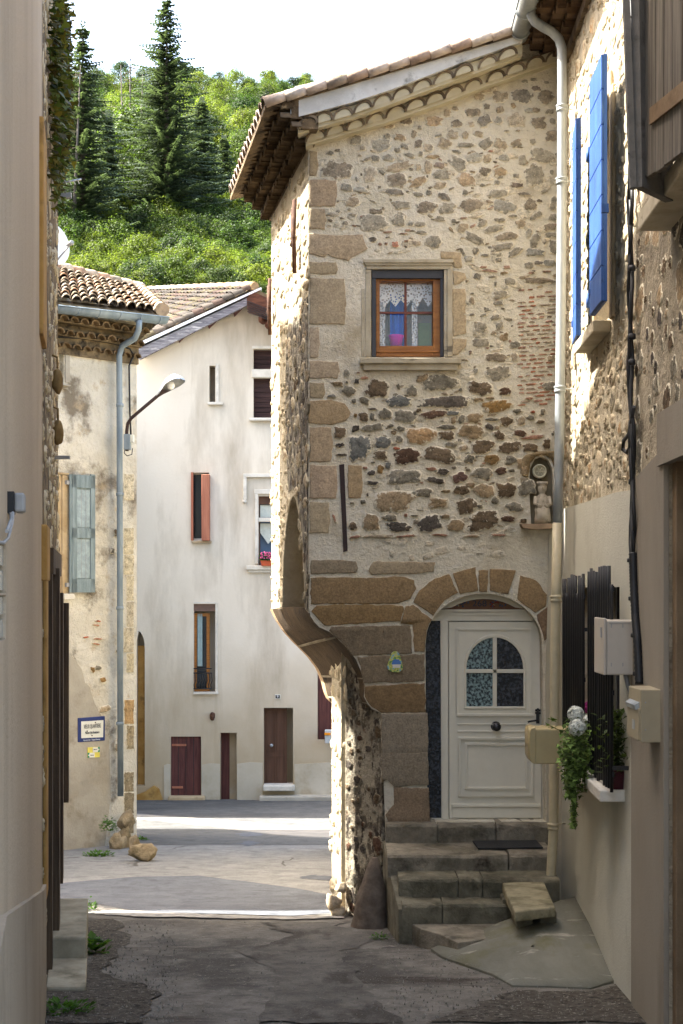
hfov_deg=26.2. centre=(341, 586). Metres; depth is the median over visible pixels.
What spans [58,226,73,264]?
satellite dish
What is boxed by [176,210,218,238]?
bush
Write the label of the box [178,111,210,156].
broadleaf tree
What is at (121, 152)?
broadleaf tree
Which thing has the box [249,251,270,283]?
bush
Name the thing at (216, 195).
bush
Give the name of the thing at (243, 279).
bush
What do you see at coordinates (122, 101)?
dead tree
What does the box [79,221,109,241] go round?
bush
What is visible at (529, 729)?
door
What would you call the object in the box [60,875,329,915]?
asphalt patch
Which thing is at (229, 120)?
broadleaf tree
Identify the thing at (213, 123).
broadleaf tree
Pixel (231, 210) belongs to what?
bush
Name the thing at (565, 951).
concrete ramp
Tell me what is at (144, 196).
bush
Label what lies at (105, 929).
gravel
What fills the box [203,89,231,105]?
broadleaf tree
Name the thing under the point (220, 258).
bush
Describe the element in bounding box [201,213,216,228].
bush
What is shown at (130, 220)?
bush
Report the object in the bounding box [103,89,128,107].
broadleaf tree
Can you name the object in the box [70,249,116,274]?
bush
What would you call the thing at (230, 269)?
bush
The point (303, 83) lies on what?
broadleaf tree
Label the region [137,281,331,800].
cream house
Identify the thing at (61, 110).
wall ivy
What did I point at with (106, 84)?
broadleaf tree
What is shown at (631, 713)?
door
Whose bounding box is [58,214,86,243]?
bush
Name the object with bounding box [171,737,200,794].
hatch door
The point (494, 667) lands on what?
door
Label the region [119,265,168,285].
bush
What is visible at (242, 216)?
bush
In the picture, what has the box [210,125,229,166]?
broadleaf tree
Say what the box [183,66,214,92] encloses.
broadleaf tree
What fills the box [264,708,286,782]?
door
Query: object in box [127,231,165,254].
bush
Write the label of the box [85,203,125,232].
bush
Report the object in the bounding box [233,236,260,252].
bush
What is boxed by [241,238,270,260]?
bush
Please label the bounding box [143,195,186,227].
bush
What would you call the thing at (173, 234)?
bush
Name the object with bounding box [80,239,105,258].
bush
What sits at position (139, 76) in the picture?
broadleaf tree
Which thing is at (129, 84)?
dead tree
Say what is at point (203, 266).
bush
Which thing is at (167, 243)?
bush
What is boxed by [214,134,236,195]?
conifer
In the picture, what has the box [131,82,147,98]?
broadleaf tree
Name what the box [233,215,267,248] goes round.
bush
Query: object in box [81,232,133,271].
bush
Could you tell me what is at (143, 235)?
bush
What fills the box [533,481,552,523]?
statue
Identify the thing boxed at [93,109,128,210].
conifer
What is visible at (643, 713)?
mailbox
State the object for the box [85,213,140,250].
bush
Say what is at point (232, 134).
broadleaf tree
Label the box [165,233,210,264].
bush
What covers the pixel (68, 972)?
side steps
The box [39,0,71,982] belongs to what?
old stone house
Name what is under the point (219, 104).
broadleaf tree
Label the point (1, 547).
window
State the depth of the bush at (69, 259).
93.19 m
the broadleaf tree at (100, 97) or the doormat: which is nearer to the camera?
the doormat
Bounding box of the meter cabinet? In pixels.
[594,617,632,692]
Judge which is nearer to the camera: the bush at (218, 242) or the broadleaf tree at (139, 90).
the bush at (218, 242)
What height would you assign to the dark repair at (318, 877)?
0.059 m
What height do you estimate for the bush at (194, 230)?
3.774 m
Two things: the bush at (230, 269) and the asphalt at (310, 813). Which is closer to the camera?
the asphalt at (310, 813)
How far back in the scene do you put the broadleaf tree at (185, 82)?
251.48 m
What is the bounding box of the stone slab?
[500,882,555,946]
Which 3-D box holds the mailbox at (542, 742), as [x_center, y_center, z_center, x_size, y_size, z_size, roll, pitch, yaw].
[1.835,1.320,12.367,0.538,0.304,0.346,0,0,0]
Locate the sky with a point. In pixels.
(321, 38)
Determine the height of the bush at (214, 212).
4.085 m
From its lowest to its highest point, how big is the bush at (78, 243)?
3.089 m
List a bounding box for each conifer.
[58,19,161,237]
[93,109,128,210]
[102,0,245,221]
[169,96,230,209]
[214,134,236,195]
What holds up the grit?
on the ground
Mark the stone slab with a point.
(527, 903)
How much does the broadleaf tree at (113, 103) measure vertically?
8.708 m
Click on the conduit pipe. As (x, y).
(635, 622)
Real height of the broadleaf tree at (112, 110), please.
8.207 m
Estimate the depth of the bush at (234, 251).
102.25 m
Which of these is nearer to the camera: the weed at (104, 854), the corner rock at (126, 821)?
the weed at (104, 854)
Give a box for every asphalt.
[137,799,331,826]
[137,821,329,844]
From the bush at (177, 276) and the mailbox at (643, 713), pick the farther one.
the bush at (177, 276)
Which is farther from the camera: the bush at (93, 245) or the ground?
the bush at (93, 245)
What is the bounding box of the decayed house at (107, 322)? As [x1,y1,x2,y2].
[58,263,169,849]
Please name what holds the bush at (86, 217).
on the hill
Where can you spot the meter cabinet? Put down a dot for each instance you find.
(613, 646)
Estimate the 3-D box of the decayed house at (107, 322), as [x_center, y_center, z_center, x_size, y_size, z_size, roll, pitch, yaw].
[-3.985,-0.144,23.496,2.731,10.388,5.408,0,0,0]
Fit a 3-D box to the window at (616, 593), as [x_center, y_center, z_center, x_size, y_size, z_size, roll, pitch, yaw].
[2.267,0.715,11.950,0.060,1.430,2.291,0,0,2]
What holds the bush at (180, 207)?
on the hill
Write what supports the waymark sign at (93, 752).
attached to the decayed house at (107, 322)
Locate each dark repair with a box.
[236,832,262,836]
[236,841,257,845]
[240,922,402,1022]
[300,875,331,879]
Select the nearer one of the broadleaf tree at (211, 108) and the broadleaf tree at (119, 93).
the broadleaf tree at (211, 108)
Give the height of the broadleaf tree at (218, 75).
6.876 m
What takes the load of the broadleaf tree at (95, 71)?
on the hill
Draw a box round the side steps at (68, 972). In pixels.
[46,898,87,990]
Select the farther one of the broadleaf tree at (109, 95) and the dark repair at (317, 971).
the broadleaf tree at (109, 95)
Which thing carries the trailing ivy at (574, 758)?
on the shuttered house at (583, 40)
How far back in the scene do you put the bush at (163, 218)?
109.46 m
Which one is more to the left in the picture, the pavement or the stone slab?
the pavement
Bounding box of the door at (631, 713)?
[627,707,639,740]
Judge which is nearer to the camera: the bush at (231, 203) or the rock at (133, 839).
the rock at (133, 839)
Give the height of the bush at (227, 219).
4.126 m
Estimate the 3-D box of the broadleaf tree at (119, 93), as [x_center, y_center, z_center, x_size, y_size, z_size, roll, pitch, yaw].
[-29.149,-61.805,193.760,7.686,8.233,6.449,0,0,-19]
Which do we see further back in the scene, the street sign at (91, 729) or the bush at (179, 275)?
the bush at (179, 275)
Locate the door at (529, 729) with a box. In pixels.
[525,724,534,763]
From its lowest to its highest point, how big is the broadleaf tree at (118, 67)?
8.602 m
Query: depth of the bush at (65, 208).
106.20 m
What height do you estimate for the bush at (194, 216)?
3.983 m
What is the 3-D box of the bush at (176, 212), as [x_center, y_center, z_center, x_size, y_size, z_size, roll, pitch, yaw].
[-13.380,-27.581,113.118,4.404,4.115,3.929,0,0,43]
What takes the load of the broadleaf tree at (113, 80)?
on the hill
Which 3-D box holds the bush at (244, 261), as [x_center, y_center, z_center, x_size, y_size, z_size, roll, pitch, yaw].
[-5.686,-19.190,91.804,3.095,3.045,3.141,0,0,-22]
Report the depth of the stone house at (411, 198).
14.30 m
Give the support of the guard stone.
on the ground
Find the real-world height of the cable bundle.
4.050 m
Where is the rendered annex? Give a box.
[622,0,682,1023]
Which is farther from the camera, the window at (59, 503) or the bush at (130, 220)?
the bush at (130, 220)
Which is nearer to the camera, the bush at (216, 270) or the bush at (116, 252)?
the bush at (216, 270)
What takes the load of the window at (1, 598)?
in the plastered house at (22, 943)
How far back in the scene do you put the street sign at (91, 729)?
22.11 m
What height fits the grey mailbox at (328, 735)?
0.291 m
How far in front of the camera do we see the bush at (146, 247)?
97.68 m
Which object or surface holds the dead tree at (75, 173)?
on the hill
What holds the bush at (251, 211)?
on the hill
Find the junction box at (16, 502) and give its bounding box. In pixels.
[0,491,25,544]
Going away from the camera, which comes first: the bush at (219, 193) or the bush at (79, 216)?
the bush at (79, 216)
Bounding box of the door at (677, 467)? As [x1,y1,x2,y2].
[672,461,682,1023]
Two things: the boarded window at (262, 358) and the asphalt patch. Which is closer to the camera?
the asphalt patch
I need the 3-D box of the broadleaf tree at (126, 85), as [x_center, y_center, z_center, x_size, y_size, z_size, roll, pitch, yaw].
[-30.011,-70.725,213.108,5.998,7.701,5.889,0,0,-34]
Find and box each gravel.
[45,918,162,1022]
[428,984,645,1022]
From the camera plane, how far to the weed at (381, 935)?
13.24 m
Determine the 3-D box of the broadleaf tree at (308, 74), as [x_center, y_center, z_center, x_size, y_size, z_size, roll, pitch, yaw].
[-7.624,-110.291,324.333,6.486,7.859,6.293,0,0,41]
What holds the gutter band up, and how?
on the pavement
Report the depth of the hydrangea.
11.25 m
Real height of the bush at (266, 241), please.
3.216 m
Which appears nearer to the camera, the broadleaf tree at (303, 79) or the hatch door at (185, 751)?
the hatch door at (185, 751)
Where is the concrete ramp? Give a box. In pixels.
[431,897,613,989]
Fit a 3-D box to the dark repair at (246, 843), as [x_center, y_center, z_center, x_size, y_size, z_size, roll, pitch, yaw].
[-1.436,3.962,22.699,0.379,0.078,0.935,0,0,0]
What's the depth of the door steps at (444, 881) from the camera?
13.44 m
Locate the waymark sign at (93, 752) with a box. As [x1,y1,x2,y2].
[87,747,99,757]
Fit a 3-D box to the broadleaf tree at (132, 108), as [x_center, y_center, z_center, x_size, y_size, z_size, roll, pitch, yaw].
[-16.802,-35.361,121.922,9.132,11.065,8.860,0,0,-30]
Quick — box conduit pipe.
[627,552,642,684]
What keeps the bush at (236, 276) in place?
on the hill
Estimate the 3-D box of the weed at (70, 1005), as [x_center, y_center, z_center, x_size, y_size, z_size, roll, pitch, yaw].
[-1.915,2.847,9.996,0.501,0.125,0.353,0,0,0]
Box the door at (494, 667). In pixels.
[448,622,541,817]
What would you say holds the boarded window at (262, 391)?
in the cream house at (220, 644)
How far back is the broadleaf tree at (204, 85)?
247.07 m
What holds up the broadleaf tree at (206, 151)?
on the hill
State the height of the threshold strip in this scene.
0.073 m
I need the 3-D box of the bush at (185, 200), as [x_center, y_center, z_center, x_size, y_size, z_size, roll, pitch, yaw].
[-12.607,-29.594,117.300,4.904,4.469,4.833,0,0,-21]
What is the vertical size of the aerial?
0.067 m
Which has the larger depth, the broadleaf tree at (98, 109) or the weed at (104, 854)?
the broadleaf tree at (98, 109)
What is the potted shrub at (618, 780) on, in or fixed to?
on the shuttered house at (583, 40)
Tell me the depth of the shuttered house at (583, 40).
12.04 m
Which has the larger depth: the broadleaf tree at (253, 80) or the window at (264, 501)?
the broadleaf tree at (253, 80)
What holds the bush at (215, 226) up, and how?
on the hill
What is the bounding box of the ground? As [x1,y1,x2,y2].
[45,914,645,1023]
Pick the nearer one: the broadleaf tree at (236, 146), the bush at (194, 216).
the bush at (194, 216)
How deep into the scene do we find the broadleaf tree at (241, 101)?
179.88 m
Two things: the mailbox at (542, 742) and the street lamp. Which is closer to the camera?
the mailbox at (542, 742)
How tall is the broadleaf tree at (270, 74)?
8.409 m
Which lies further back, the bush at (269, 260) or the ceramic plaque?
the bush at (269, 260)
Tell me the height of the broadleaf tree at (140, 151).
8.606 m
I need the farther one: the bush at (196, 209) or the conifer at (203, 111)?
the conifer at (203, 111)
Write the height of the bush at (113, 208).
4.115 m
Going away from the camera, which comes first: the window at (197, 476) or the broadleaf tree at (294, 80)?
the window at (197, 476)
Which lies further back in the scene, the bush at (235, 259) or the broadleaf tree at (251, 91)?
the broadleaf tree at (251, 91)
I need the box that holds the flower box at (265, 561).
[259,551,270,565]
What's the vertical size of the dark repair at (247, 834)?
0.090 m
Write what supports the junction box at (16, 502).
attached to the plastered house at (22, 943)
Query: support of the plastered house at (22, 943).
on the ground
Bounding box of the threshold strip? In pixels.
[91,906,342,918]
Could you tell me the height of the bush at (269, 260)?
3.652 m
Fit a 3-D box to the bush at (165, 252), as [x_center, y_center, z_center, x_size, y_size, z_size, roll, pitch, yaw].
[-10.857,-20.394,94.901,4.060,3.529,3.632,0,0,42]
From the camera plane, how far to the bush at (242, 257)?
95.61 m
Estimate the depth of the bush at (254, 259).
90.69 m
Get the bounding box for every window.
[0,545,2,589]
[0,597,2,637]
[58,476,61,592]
[194,473,208,540]
[194,613,209,690]
[210,368,214,401]
[254,350,270,368]
[254,379,270,417]
[259,496,270,564]
[372,270,442,356]
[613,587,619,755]
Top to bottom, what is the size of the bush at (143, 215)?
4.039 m
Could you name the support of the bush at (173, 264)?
on the hill
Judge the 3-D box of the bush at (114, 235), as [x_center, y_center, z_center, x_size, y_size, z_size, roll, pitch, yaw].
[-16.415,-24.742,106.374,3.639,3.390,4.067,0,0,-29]
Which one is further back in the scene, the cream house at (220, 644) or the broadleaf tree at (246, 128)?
the broadleaf tree at (246, 128)
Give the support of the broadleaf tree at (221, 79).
on the hill
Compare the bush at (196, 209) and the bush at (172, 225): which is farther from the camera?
the bush at (196, 209)
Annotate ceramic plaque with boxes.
[387,651,402,671]
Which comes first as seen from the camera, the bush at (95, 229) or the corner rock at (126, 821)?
the corner rock at (126, 821)
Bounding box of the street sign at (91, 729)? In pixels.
[78,716,104,741]
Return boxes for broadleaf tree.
[74,87,110,100]
[78,93,108,119]
[85,64,112,90]
[86,89,111,108]
[87,90,187,188]
[88,128,139,188]
[92,81,106,98]
[95,104,115,119]
[97,94,125,113]
[98,71,113,95]
[103,71,125,93]
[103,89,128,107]
[104,58,137,87]
[104,88,132,104]
[117,129,186,194]
[118,75,141,92]
[120,90,144,106]
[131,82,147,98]
[132,66,154,91]
[175,74,197,94]
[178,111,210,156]
[179,94,198,111]
[182,83,199,97]
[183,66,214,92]
[186,94,228,124]
[186,136,217,174]
[195,111,234,149]
[198,79,215,96]
[202,78,235,102]
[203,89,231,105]
[204,70,229,92]
[210,96,230,117]
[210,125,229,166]
[212,129,247,181]
[214,66,255,91]
[215,75,229,92]
[218,103,235,121]
[219,89,243,111]
[222,111,247,127]
[223,88,259,120]
[225,104,255,132]
[226,127,241,167]
[230,118,250,166]
[239,83,261,102]
[241,76,259,91]
[254,67,278,85]
[255,87,277,103]
[257,78,285,93]
[258,79,282,99]
[274,77,293,92]
[285,74,301,87]
[295,79,311,86]
[296,75,311,82]
[298,70,316,82]
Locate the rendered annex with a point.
(653, 56)
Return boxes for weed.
[46,996,96,1015]
[82,849,114,856]
[87,931,112,953]
[88,896,98,909]
[99,814,118,831]
[369,931,390,939]
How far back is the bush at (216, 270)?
90.93 m
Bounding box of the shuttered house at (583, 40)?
[511,0,637,1000]
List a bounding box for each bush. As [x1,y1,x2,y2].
[58,201,76,234]
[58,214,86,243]
[59,206,94,237]
[62,224,96,243]
[65,251,85,268]
[68,236,91,254]
[69,237,93,253]
[69,243,80,254]
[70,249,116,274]
[76,216,120,242]
[76,229,121,245]
[77,207,104,234]
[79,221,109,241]
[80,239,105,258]
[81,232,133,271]
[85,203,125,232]
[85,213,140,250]
[96,198,124,222]
[98,254,136,274]
[99,250,136,273]
[99,259,121,275]
[100,225,129,246]
[105,188,140,214]
[113,230,161,262]
[113,257,147,279]
[119,253,166,273]
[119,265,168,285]
[120,210,146,235]
[122,231,157,248]
[124,201,164,224]
[125,194,162,212]
[126,208,162,232]
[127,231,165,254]
[127,258,173,285]
[139,227,159,235]
[141,209,178,230]
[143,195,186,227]
[143,250,202,285]
[149,231,162,246]
[149,253,168,268]
[152,203,190,222]
[152,217,208,240]
[153,237,184,253]
[153,243,190,272]
[155,194,192,210]
[156,228,202,244]
[157,228,199,252]
[160,266,187,284]
[164,263,201,284]
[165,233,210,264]
[168,243,209,266]
[170,221,212,246]
[173,199,202,218]
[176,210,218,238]
[180,204,210,216]
[182,255,221,283]
[183,212,211,233]
[184,271,214,284]
[186,215,212,240]
[189,240,239,273]
[191,187,221,202]
[191,191,233,208]
[194,236,235,250]
[196,195,235,212]
[199,204,224,234]
[200,205,242,229]
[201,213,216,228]
[201,262,236,282]
[203,262,237,283]
[205,219,245,242]
[205,220,257,254]
[207,209,243,242]
[209,184,230,198]
[213,191,246,212]
[216,255,247,266]
[217,263,240,281]
[219,247,243,257]
[221,269,253,282]
[224,203,269,234]
[225,273,264,291]
[228,261,264,283]
[231,249,253,263]
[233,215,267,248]
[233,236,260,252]
[234,243,251,255]
[234,261,270,291]
[235,203,270,234]
[236,257,267,279]
[237,253,269,282]
[241,229,270,248]
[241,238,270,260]
[245,221,270,245]
[248,250,270,274]
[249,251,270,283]
[257,217,270,232]
[259,281,267,293]
[261,237,270,248]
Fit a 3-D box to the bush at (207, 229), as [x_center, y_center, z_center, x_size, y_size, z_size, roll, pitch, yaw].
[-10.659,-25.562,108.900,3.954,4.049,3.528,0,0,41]
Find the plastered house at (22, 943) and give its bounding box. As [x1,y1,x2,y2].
[0,0,45,1023]
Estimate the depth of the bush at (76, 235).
104.26 m
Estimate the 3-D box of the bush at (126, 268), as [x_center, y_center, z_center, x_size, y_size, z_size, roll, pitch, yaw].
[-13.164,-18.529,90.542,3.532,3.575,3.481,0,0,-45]
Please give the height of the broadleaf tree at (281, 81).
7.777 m
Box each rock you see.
[109,808,135,848]
[129,834,139,849]
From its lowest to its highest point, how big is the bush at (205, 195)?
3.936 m
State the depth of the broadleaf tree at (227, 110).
182.96 m
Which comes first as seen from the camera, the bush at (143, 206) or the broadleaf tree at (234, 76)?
the bush at (143, 206)
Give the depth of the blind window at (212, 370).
34.30 m
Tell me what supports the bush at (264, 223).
on the hill
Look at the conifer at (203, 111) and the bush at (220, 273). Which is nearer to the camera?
the bush at (220, 273)
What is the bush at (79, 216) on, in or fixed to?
on the hill
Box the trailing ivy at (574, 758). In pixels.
[546,716,593,829]
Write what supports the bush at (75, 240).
on the hill
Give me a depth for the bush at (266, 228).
111.45 m
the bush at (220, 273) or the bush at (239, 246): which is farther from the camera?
the bush at (239, 246)
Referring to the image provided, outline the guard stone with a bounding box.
[351,857,386,928]
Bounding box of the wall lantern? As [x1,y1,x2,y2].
[210,712,214,720]
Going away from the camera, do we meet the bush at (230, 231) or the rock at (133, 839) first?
the rock at (133, 839)
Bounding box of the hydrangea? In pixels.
[562,702,587,736]
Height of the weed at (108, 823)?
0.252 m
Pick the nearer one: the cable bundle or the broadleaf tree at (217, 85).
the cable bundle
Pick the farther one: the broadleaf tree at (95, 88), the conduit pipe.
the broadleaf tree at (95, 88)
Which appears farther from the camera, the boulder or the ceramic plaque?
the boulder
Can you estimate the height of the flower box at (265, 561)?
0.336 m
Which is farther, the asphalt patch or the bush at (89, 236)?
the bush at (89, 236)
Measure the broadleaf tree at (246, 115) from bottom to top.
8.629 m
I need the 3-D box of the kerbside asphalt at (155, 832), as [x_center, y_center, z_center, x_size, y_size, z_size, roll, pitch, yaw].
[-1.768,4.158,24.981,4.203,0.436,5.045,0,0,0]
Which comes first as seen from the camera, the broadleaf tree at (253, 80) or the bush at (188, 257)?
the bush at (188, 257)
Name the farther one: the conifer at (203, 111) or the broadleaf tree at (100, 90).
the broadleaf tree at (100, 90)
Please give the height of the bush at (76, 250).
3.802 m
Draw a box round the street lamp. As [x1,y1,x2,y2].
[124,374,184,455]
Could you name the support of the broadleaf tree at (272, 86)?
on the hill
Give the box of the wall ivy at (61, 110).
[46,0,81,213]
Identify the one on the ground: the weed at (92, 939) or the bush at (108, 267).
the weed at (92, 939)
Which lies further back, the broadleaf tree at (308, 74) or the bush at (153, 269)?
the broadleaf tree at (308, 74)
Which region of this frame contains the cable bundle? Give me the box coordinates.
[621,0,636,552]
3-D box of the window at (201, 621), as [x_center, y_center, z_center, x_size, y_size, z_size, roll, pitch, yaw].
[-3.251,1.524,34.155,0.373,1.826,0.090,0,0,0]
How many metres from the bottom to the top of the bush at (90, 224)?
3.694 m
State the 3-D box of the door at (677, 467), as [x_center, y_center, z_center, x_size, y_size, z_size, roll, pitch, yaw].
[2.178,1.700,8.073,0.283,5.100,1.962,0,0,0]
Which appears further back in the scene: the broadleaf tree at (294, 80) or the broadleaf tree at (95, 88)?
the broadleaf tree at (294, 80)
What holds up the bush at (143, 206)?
on the hill
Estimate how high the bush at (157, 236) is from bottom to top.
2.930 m
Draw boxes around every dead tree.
[68,65,81,218]
[109,68,134,108]
[125,52,138,107]
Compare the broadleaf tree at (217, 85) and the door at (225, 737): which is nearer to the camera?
the door at (225, 737)
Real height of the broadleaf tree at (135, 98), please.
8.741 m
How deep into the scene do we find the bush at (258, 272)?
88.12 m
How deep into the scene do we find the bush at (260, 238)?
109.31 m
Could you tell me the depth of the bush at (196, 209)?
114.60 m
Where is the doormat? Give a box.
[473,840,542,848]
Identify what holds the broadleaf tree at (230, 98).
on the hill
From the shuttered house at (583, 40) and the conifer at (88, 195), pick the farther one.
the conifer at (88, 195)
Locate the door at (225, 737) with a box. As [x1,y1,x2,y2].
[221,733,229,798]
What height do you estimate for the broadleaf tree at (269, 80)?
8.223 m
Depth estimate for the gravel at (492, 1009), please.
10.10 m
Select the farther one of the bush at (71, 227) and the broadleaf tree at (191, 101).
the broadleaf tree at (191, 101)
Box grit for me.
[45,921,643,1022]
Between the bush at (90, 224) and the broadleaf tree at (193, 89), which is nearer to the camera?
the bush at (90, 224)
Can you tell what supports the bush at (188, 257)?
on the hill
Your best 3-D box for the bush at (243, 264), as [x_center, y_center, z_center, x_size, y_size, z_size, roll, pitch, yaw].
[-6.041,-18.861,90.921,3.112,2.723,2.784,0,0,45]
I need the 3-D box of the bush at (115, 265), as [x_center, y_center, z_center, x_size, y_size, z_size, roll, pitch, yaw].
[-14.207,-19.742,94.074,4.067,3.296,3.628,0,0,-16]
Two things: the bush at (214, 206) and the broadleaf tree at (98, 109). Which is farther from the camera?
the broadleaf tree at (98, 109)
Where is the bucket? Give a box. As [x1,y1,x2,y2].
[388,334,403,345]
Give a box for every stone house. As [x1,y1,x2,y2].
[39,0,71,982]
[229,24,561,916]
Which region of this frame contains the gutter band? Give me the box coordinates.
[137,814,331,837]
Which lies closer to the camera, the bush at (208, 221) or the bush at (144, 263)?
the bush at (144, 263)
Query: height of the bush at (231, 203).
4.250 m
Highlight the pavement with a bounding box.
[63,813,331,913]
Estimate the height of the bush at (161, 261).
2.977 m
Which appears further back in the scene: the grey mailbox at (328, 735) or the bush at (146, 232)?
the bush at (146, 232)
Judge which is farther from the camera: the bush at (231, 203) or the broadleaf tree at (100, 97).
the broadleaf tree at (100, 97)
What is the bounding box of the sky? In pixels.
[65,0,516,88]
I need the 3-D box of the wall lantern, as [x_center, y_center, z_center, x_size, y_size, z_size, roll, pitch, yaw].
[-2.988,2.991,33.948,0.126,0.201,0.116,0,0,0]
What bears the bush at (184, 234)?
on the hill
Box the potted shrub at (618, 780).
[584,705,628,788]
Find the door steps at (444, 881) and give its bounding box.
[383,818,559,949]
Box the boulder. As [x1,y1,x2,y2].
[128,843,156,861]
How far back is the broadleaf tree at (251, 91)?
230.12 m
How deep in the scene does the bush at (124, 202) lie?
113.83 m
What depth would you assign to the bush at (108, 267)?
92.18 m
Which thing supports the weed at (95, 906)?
on the pavement
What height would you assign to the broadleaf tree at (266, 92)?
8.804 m
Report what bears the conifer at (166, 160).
on the hill
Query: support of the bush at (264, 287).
on the hill
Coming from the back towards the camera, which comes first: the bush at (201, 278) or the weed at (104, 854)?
the bush at (201, 278)
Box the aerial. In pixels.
[64,178,80,184]
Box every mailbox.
[324,729,331,742]
[525,724,585,763]
[625,686,659,742]

